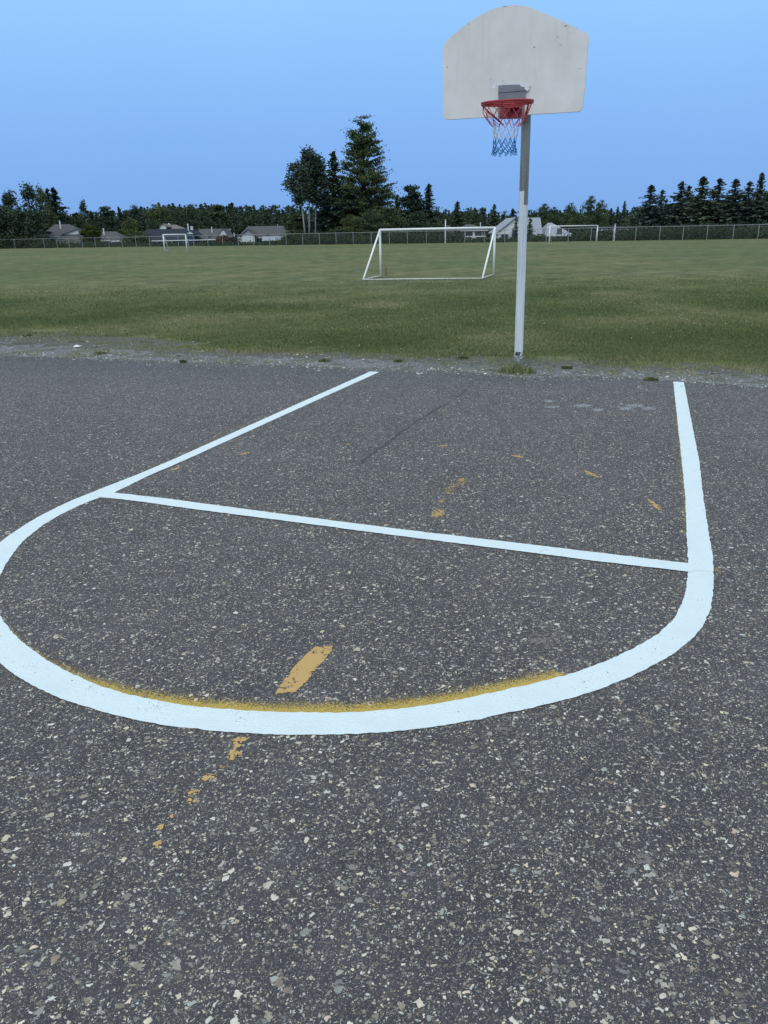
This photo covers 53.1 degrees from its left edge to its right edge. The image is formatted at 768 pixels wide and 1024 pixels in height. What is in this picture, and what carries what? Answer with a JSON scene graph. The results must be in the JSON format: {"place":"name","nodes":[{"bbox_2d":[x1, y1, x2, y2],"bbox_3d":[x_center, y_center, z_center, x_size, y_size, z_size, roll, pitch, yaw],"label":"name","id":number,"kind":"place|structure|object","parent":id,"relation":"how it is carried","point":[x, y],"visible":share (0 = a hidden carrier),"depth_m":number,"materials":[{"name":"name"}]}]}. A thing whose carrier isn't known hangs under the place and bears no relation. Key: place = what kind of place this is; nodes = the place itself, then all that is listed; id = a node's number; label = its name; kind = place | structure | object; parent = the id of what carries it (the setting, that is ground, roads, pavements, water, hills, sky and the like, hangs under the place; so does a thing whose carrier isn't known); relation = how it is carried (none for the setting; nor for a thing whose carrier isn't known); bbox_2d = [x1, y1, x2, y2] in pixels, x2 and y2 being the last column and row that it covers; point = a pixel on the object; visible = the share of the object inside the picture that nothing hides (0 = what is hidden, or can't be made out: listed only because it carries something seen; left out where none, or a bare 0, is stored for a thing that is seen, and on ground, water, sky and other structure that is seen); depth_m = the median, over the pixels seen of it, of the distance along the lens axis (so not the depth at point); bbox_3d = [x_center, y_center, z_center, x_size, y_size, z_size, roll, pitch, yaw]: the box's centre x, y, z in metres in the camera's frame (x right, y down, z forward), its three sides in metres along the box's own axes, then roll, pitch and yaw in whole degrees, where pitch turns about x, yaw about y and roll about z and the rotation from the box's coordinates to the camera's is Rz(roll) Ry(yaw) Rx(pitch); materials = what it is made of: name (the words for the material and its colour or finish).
{"place":"outdoors","nodes":[
{"label":"outdoors","id":0,"kind":"place"},
{"bbox_2d":[44,221,81,241],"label":"house","id":1,"kind":"structure","parent":0,"point":[59,229],"depth_m":176.60,"materials":[{"name":"grey"}]},
{"bbox_2d":[101,228,128,244],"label":"house","id":2,"kind":"structure","parent":0,"point":[115,235],"depth_m":176.64,"materials":[{"name":"grey"}]},
{"bbox_2d":[160,223,185,228],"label":"house","id":3,"kind":"structure","parent":0,"point":[167,226],"depth_m":202.58,"materials":[{"name":"white"}]},
{"bbox_2d":[234,224,287,242],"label":"house","id":4,"kind":"structure","parent":0,"point":[277,230],"depth_m":163.14,"materials":[{"name":"white"}]},
{"bbox_2d":[262,236,282,242],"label":"shed","id":5,"kind":"structure","parent":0,"point":[265,238],"depth_m":149.06,"materials":[{"name":"grey"}]},
{"bbox_2d":[0,356,767,1023],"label":"pavement","id":6,"kind":"structure","parent":0,"point":[592,882],"depth_m":2.81,"materials":[{"name":"grey asphalt"}]},
{"bbox_2d":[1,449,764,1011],"bbox_3d":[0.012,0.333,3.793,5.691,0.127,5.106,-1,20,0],"label":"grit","id":7,"kind":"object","parent":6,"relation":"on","point":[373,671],"visible":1,"depth_m":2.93,"materials":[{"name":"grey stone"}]},
{"bbox_2d":[0,238,767,386],"bbox_3d":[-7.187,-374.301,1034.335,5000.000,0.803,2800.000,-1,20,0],"label":"field","id":8,"kind":"structure","parent":0,"point":[76,267],"depth_m":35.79,"materials":[{"name":"green plant"}]},
{"bbox_2d":[0,224,11,245],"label":"broadleaf tree","id":9,"kind":"object","parent":8,"relation":"on","point":[5,229],"visible":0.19,"depth_m":166.08,"materials":[{"name":"green plant"}]},
{"bbox_2d":[0,187,29,247],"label":"broadleaf tree","id":10,"kind":"object","parent":8,"relation":"on","point":[7,200],"visible":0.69,"depth_m":164.16,"materials":[{"name":"green plant"}]},
{"bbox_2d":[0,234,33,247],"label":"bush","id":11,"kind":"object","parent":8,"relation":"on","point":[16,241],"visible":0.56,"depth_m":164.63,"materials":[{"name":"green plant"}]},
{"bbox_2d":[5,207,37,247],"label":"broadleaf tree","id":12,"kind":"object","parent":8,"relation":"on","point":[13,225],"visible":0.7,"depth_m":164.23,"materials":[{"name":"green plant"}]},
{"bbox_2d":[8,181,50,243],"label":"broadleaf tree","id":13,"kind":"object","parent":8,"relation":"on","point":[27,192],"visible":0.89,"depth_m":163.05,"materials":[{"name":"green plant"}]},
{"bbox_2d":[32,236,46,247],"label":"bush","id":14,"kind":"object","parent":8,"relation":"on","point":[38,240],"visible":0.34,"depth_m":163.19,"materials":[{"name":"green plant"}]},
{"bbox_2d":[37,219,52,236],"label":"dark tree","id":15,"kind":"object","parent":8,"relation":"on","point":[47,228],"visible":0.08,"depth_m":173.65,"materials":[{"name":"green plant"}]},
{"bbox_2d":[33,183,59,226],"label":"tree","id":16,"kind":"object","parent":8,"relation":"on","point":[42,195],"visible":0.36,"depth_m":187.94,"materials":[{"name":"green plant"}]},
{"bbox_2d":[45,188,61,224],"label":"fir tree","id":17,"kind":"object","parent":8,"relation":"on","point":[47,190],"visible":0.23,"depth_m":190.34,"materials":[{"name":"green plant"}]},
{"bbox_2d":[50,187,75,224],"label":"fir tree","id":18,"kind":"object","parent":8,"relation":"on","point":[55,197],"visible":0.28,"depth_m":192.38,"materials":[{"name":"green plant"}]},
{"bbox_2d":[56,235,84,244],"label":"house","id":19,"kind":"structure","parent":8,"relation":"on","point":[76,238],"depth_m":170.60,"materials":[{"name":"grey"}]},
{"bbox_2d":[75,199,95,228],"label":"fir tree","id":20,"kind":"object","parent":8,"relation":"on","point":[81,217],"visible":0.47,"depth_m":199.44,"materials":[{"name":"green plant"}]},
{"bbox_2d":[78,223,103,243],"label":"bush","id":21,"kind":"object","parent":8,"relation":"on","point":[88,232],"visible":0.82,"depth_m":166.10,"materials":[{"name":"green plant"}]},
{"bbox_2d":[88,211,98,234],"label":"fir tree","id":22,"kind":"object","parent":8,"relation":"on","point":[92,216],"visible":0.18,"depth_m":202.94,"materials":[{"name":"green plant"}]},
{"bbox_2d":[97,206,120,232],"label":"dark tree","id":23,"kind":"object","parent":8,"relation":"on","point":[106,217],"visible":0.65,"depth_m":218.31,"materials":[{"name":"green plant"}]},
{"bbox_2d":[116,208,126,233],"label":"fir tree","id":24,"kind":"object","parent":8,"relation":"on","point":[120,217],"visible":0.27,"depth_m":223.50,"materials":[{"name":"green plant"}]},
{"bbox_2d":[118,233,142,244],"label":"bush","id":25,"kind":"object","parent":8,"relation":"on","point":[130,239],"visible":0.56,"depth_m":157.17,"materials":[{"name":"green plant"}]},
{"bbox_2d":[119,218,142,236],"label":"broadleaf tree","id":26,"kind":"object","parent":8,"relation":"on","point":[131,228],"visible":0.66,"depth_m":191.08,"materials":[{"name":"green plant"}]},
{"bbox_2d":[128,205,144,229],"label":"broadleaf tree","id":27,"kind":"object","parent":8,"relation":"on","point":[134,211],"visible":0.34,"depth_m":228.03,"materials":[{"name":"green plant"}]},
{"bbox_2d":[127,231,155,244],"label":"bush","id":28,"kind":"object","parent":8,"relation":"on","point":[145,237],"visible":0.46,"depth_m":159.29,"materials":[{"name":"green plant"}]},
{"bbox_2d":[143,219,162,231],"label":"broadleaf tree","id":29,"kind":"object","parent":8,"relation":"on","point":[154,225],"visible":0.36,"depth_m":186.58,"materials":[{"name":"green plant"}]},
{"bbox_2d":[144,204,170,224],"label":"broadleaf tree","id":30,"kind":"object","parent":8,"relation":"on","point":[155,212],"visible":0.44,"depth_m":231.82,"materials":[{"name":"green plant"}]},
{"bbox_2d":[111,239,215,244],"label":"yard rail","id":31,"kind":"object","parent":8,"relation":"on","point":[175,240],"visible":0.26,"depth_m":159.99,"materials":[{"name":"white"}]},
{"bbox_2d":[142,224,202,243],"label":"house","id":32,"kind":"structure","parent":8,"relation":"on","point":[188,232],"depth_m":172.75,"materials":[{"name":"grey"}]},
{"bbox_2d":[162,234,189,251],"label":"soccer goal","id":33,"kind":"object","parent":8,"relation":"on","point":[174,234],"visible":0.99,"depth_m":97.47,"materials":[{"name":"white paint"}]},
{"bbox_2d":[165,206,186,223],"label":"broadleaf tree","id":34,"kind":"object","parent":8,"relation":"on","point":[174,212],"visible":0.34,"depth_m":236.59,"materials":[{"name":"green plant"}]},
{"bbox_2d":[172,204,206,228],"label":"broadleaf tree","id":35,"kind":"object","parent":8,"relation":"on","point":[193,213],"visible":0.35,"depth_m":236.51,"materials":[{"name":"green plant"}]},
{"bbox_2d":[199,227,235,242],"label":"house","id":36,"kind":"structure","parent":8,"relation":"on","point":[221,232],"depth_m":176.70,"materials":[{"name":"white"}]},
{"bbox_2d":[206,204,230,228],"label":"dark tree","id":37,"kind":"object","parent":8,"relation":"on","point":[216,211],"visible":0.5,"depth_m":241.00,"materials":[{"name":"green plant"}]},
{"bbox_2d":[214,235,232,242],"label":"red leaved bush","id":38,"kind":"object","parent":8,"relation":"on","point":[226,238],"visible":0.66,"depth_m":149.95,"materials":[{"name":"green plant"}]},
{"bbox_2d":[278,230,304,244],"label":"bush","id":39,"kind":"object","parent":8,"relation":"on","point":[290,234],"visible":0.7,"depth_m":137.66,"materials":[{"name":"green plant"}]},
{"bbox_2d":[280,159,316,234],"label":"aspen tree","id":40,"kind":"object","parent":8,"relation":"on","point":[300,195],"visible":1,"depth_m":139.15,"materials":[{"name":"green plant"}]},
{"bbox_2d":[283,213,313,237],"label":"dark tree","id":41,"kind":"object","parent":8,"relation":"on","point":[297,221],"visible":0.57,"depth_m":153.49,"materials":[{"name":"green plant"}]},
{"bbox_2d":[291,144,330,236],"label":"aspen tree","id":42,"kind":"object","parent":8,"relation":"on","point":[313,161],"visible":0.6,"depth_m":140.43,"materials":[{"name":"green plant"}]},
{"bbox_2d":[305,212,328,232],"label":"dark tree","id":43,"kind":"object","parent":8,"relation":"on","point":[313,221],"visible":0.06,"depth_m":152.28,"materials":[{"name":"green plant"}]},
{"bbox_2d":[307,150,332,235],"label":"aspen tree","id":44,"kind":"object","parent":8,"relation":"on","point":[316,202],"visible":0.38,"depth_m":143.04,"materials":[{"name":"green plant"}]},
{"bbox_2d":[310,189,335,237],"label":"fir tree","id":45,"kind":"object","parent":8,"relation":"on","point":[324,215],"visible":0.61,"depth_m":146.89,"materials":[{"name":"green plant"}]},
{"bbox_2d":[316,151,351,230],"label":"fir tree","id":46,"kind":"object","parent":8,"relation":"on","point":[333,164],"visible":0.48,"depth_m":146.41,"materials":[{"name":"green plant"}]},
{"bbox_2d":[320,229,347,242],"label":"bush","id":47,"kind":"object","parent":8,"relation":"on","point":[334,232],"visible":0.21,"depth_m":136.63,"materials":[{"name":"green plant"}]},
{"bbox_2d":[327,184,366,239],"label":"dark tree","id":48,"kind":"object","parent":8,"relation":"on","point":[337,203],"visible":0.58,"depth_m":145.39,"materials":[{"name":"green plant"}]},
{"bbox_2d":[335,214,362,238],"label":"broadleaf tree","id":49,"kind":"object","parent":8,"relation":"on","point":[352,221],"visible":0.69,"depth_m":138.88,"materials":[{"name":"green plant"}]},
{"bbox_2d":[348,208,390,237],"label":"broadleaf tree","id":50,"kind":"object","parent":8,"relation":"on","point":[370,224],"visible":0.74,"depth_m":139.94,"materials":[{"name":"green plant"}]},
{"bbox_2d":[333,115,410,235],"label":"fir tree","id":51,"kind":"object","parent":8,"relation":"on","point":[361,150],"visible":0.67,"depth_m":146.49,"materials":[{"name":"green plant"}]},
{"bbox_2d":[7,202,751,239],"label":"distant wood","id":52,"kind":"object","parent":8,"relation":"on","point":[240,220],"visible":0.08,"depth_m":254.79,"materials":[{"name":"green plant"}]},
{"bbox_2d":[0,341,767,387],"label":"gravel strip","id":53,"kind":"object","parent":8,"relation":"on","point":[749,380],"visible":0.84,"depth_m":10.56,"materials":[{"name":"grey gravel"}]},
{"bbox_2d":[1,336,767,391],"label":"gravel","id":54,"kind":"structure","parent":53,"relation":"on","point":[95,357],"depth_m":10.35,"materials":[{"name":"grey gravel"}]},
{"bbox_2d":[443,5,588,363],"bbox_3d":[1.263,-3.242,8.640,1.324,3.837,2.888,-1,20,0],"label":"basketball hoop","id":55,"kind":"object","parent":53,"relation":"on","point":[519,62],"visible":0.98,"depth_m":7.38,"materials":[{"name":"paint"}]},
{"bbox_2d":[497,359,535,373],"bbox_3d":[1.704,-1.876,9.829,0.552,0.184,0.446,-1,20,0],"label":"grass tuft","id":56,"kind":"object","parent":53,"relation":"on","point":[516,369],"visible":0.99,"depth_m":9.79,"materials":[{"name":"green plant"}]},
{"bbox_2d":[561,365,572,368],"bbox_3d":[2.409,-1.904,10.085,0.163,0.048,0.130,-1,20,0],"label":"weed","id":57,"kind":"object","parent":53,"relation":"on","point":[567,367],"visible":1,"depth_m":10.07,"materials":[{"name":"green plant"}]},
{"bbox_2d":[643,376,657,380],"bbox_3d":[3.195,-1.603,9.208,0.192,0.048,0.130,-1,20,0],"label":"weed","id":58,"kind":"object","parent":53,"relation":"on","point":[651,378],"visible":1,"depth_m":9.19,"materials":[{"name":"green plant"}]},
{"bbox_2d":[0,216,767,248],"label":"undergrowth","id":59,"kind":"object","parent":8,"relation":"on","point":[587,236],"visible":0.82,"depth_m":122.75,"materials":[{"name":"green plant"}]},
{"bbox_2d":[0,224,767,247],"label":"chain link fence","id":60,"kind":"object","parent":8,"relation":"on","point":[253,237],"visible":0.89,"depth_m":124.49,"materials":[{"name":"metal"}]},
{"bbox_2d":[376,204,410,234],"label":"broadleaf tree","id":61,"kind":"object","parent":8,"relation":"on","point":[391,217],"visible":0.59,"depth_m":145.00,"materials":[{"name":"green plant"}]},
{"bbox_2d":[393,194,405,232],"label":"fir tree","id":62,"kind":"object","parent":8,"relation":"on","point":[401,226],"visible":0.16,"depth_m":157.95,"materials":[{"name":"green plant"}]},
{"bbox_2d":[397,184,431,225],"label":"dark tree","id":63,"kind":"object","parent":8,"relation":"on","point":[411,201],"visible":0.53,"depth_m":154.91,"materials":[{"name":"green plant"}]},
{"bbox_2d":[403,211,434,235],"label":"broadleaf tree","id":64,"kind":"object","parent":8,"relation":"on","point":[415,219],"visible":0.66,"depth_m":147.27,"materials":[{"name":"green plant"}]},
{"bbox_2d":[411,183,440,235],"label":"fir tree","id":65,"kind":"object","parent":8,"relation":"on","point":[428,202],"visible":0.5,"depth_m":153.98,"materials":[{"name":"green plant"}]},
{"bbox_2d":[362,226,495,280],"bbox_3d":[1.825,-10.159,30.144,5.073,1.885,2.702,1,20,7],"label":"soccer goal","id":66,"kind":"object","parent":8,"relation":"on","point":[493,238],"visible":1,"depth_m":30.82,"materials":[{"name":"white paint"}]},
{"bbox_2d":[431,221,449,235],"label":"broadleaf tree","id":67,"kind":"object","parent":8,"relation":"on","point":[440,225],"visible":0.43,"depth_m":148.04,"materials":[{"name":"green plant"}]},
{"bbox_2d":[450,201,465,226],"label":"fir tree","id":68,"kind":"object","parent":8,"relation":"on","point":[457,216],"visible":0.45,"depth_m":223.79,"materials":[{"name":"green plant"}]},
{"bbox_2d":[462,209,480,226],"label":"broadleaf tree","id":69,"kind":"object","parent":8,"relation":"on","point":[471,216],"visible":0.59,"depth_m":232.86,"materials":[{"name":"green plant"}]},
{"bbox_2d":[485,204,502,237],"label":"spruce tree","id":70,"kind":"object","parent":8,"relation":"on","point":[493,219],"visible":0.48,"depth_m":177.28,"materials":[{"name":"green plant"}]},
{"bbox_2d":[509,208,516,217],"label":"fir tree","id":71,"kind":"object","parent":8,"relation":"on","point":[512,213],"visible":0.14,"depth_m":195.84,"materials":[{"name":"green plant"}]},
{"bbox_2d":[511,217,517,237],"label":"spruce tree","id":72,"kind":"object","parent":8,"relation":"on","point":[515,232],"visible":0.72,"depth_m":133.20,"materials":[{"name":"green plant"}]},
{"bbox_2d":[527,214,535,236],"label":"spruce tree","id":73,"kind":"object","parent":8,"relation":"on","point":[530,227],"visible":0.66,"depth_m":132.21,"materials":[{"name":"green plant"}]},
{"bbox_2d":[527,217,542,235],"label":"house","id":74,"kind":"structure","parent":8,"relation":"on","point":[536,225],"depth_m":144.07,"materials":[{"name":"white"}]},
{"bbox_2d":[533,203,555,227],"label":"broadleaf tree","id":75,"kind":"object","parent":8,"relation":"on","point":[543,218],"visible":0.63,"depth_m":200.05,"materials":[{"name":"green plant"}]},
{"bbox_2d":[546,207,561,225],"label":"broadleaf tree","id":76,"kind":"object","parent":8,"relation":"on","point":[553,211],"visible":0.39,"depth_m":205.03,"materials":[{"name":"green plant"}]},
{"bbox_2d":[542,223,571,237],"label":"house","id":77,"kind":"structure","parent":8,"relation":"on","point":[545,228],"depth_m":143.97,"materials":[{"name":"white"}]},
{"bbox_2d":[563,203,577,231],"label":"broadleaf tree","id":78,"kind":"object","parent":8,"relation":"on","point":[570,214],"visible":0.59,"depth_m":200.62,"materials":[{"name":"green plant"}]},
{"bbox_2d":[549,225,597,243],"bbox_3d":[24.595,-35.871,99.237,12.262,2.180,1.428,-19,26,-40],"label":"soccer goal","id":79,"kind":"object","parent":8,"relation":"on","point":[571,225],"visible":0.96,"depth_m":97.17,"materials":[{"name":"white paint"}]},
{"bbox_2d":[564,214,590,233],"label":"broadleaf tree","id":80,"kind":"object","parent":8,"relation":"on","point":[578,219],"visible":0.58,"depth_m":177.57,"materials":[{"name":"green plant"}]},
{"bbox_2d":[578,196,604,227],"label":"broadleaf tree","id":81,"kind":"object","parent":8,"relation":"on","point":[589,202],"visible":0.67,"depth_m":190.54,"materials":[{"name":"green plant"}]},
{"bbox_2d":[594,200,609,225],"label":"broadleaf tree","id":82,"kind":"object","parent":8,"relation":"on","point":[599,219],"visible":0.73,"depth_m":191.02,"materials":[{"name":"green plant"}]},
{"bbox_2d":[605,208,614,225],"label":"fir tree","id":83,"kind":"object","parent":8,"relation":"on","point":[610,220],"visible":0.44,"depth_m":216.93,"materials":[{"name":"green plant"}]},
{"bbox_2d":[593,226,632,233],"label":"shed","id":84,"kind":"structure","parent":8,"relation":"on","point":[610,228],"depth_m":141.46,"materials":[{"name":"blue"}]},
{"bbox_2d":[613,206,619,225],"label":"fir tree","id":85,"kind":"object","parent":8,"relation":"on","point":[617,212],"visible":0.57,"depth_m":214.78,"materials":[{"name":"green plant"}]},
{"bbox_2d":[619,201,626,225],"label":"fir tree","id":86,"kind":"object","parent":8,"relation":"on","point":[624,212],"visible":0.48,"depth_m":214.67,"materials":[{"name":"green plant"}]},
{"bbox_2d":[621,213,643,227],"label":"broadleaf tree","id":87,"kind":"object","parent":8,"relation":"on","point":[630,217],"visible":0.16,"depth_m":154.19,"materials":[{"name":"green plant"}]},
{"bbox_2d":[621,185,670,230],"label":"spruce tree","id":88,"kind":"object","parent":8,"relation":"on","point":[649,210],"visible":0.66,"depth_m":139.44,"materials":[{"name":"green plant"}]},
{"bbox_2d":[651,189,670,230],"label":"spruce tree","id":89,"kind":"object","parent":8,"relation":"on","point":[662,191],"visible":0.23,"depth_m":141.19,"materials":[{"name":"green plant"}]},
{"bbox_2d":[658,181,700,229],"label":"spruce tree","id":90,"kind":"object","parent":8,"relation":"on","point":[678,197],"visible":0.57,"depth_m":139.00,"materials":[{"name":"green plant"}]},
{"bbox_2d":[671,185,695,214],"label":"spruce tree","id":91,"kind":"object","parent":8,"relation":"on","point":[688,196],"visible":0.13,"depth_m":141.62,"materials":[{"name":"green plant"}]},
{"bbox_2d":[664,176,726,229],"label":"spruce tree","id":92,"kind":"object","parent":8,"relation":"on","point":[701,203],"visible":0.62,"depth_m":137.09,"materials":[{"name":"green plant"}]},
{"bbox_2d":[694,178,741,225],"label":"spruce tree","id":93,"kind":"object","parent":8,"relation":"on","point":[719,189],"visible":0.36,"depth_m":137.76,"materials":[{"name":"green plant"}]},
{"bbox_2d":[703,179,750,231],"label":"spruce tree","id":94,"kind":"object","parent":8,"relation":"on","point":[733,203],"visible":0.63,"depth_m":135.49,"materials":[{"name":"green plant"}]},
{"bbox_2d":[728,181,766,231],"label":"spruce tree","id":95,"kind":"object","parent":8,"relation":"on","point":[747,208],"visible":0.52,"depth_m":134.48,"materials":[{"name":"green plant"}]},
{"bbox_2d":[745,191,767,229],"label":"spruce tree","id":96,"kind":"object","parent":8,"relation":"on","point":[765,211],"visible":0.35,"depth_m":135.16,"materials":[{"name":"green plant"}]},
{"bbox_2d":[747,172,766,222],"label":"fir tree","id":97,"kind":"object","parent":8,"relation":"on","point":[760,185],"visible":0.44,"depth_m":136.09,"materials":[{"name":"green plant"}]},
{"bbox_2d":[0,0,767,218],"label":"sky","id":98,"kind":"structure","parent":0,"point":[123,104],"materials":[{"name":"blue"}]},
{"bbox_2d":[457,222,487,238],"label":"house","id":99,"kind":"structure","parent":0,"point":[472,232],"depth_m":161.81,"materials":[{"name":"grey"}]},
{"bbox_2d":[489,217,533,238],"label":"house","id":100,"kind":"structure","parent":0,"point":[507,223],"depth_m":141.13,"materials":[{"name":"white"}]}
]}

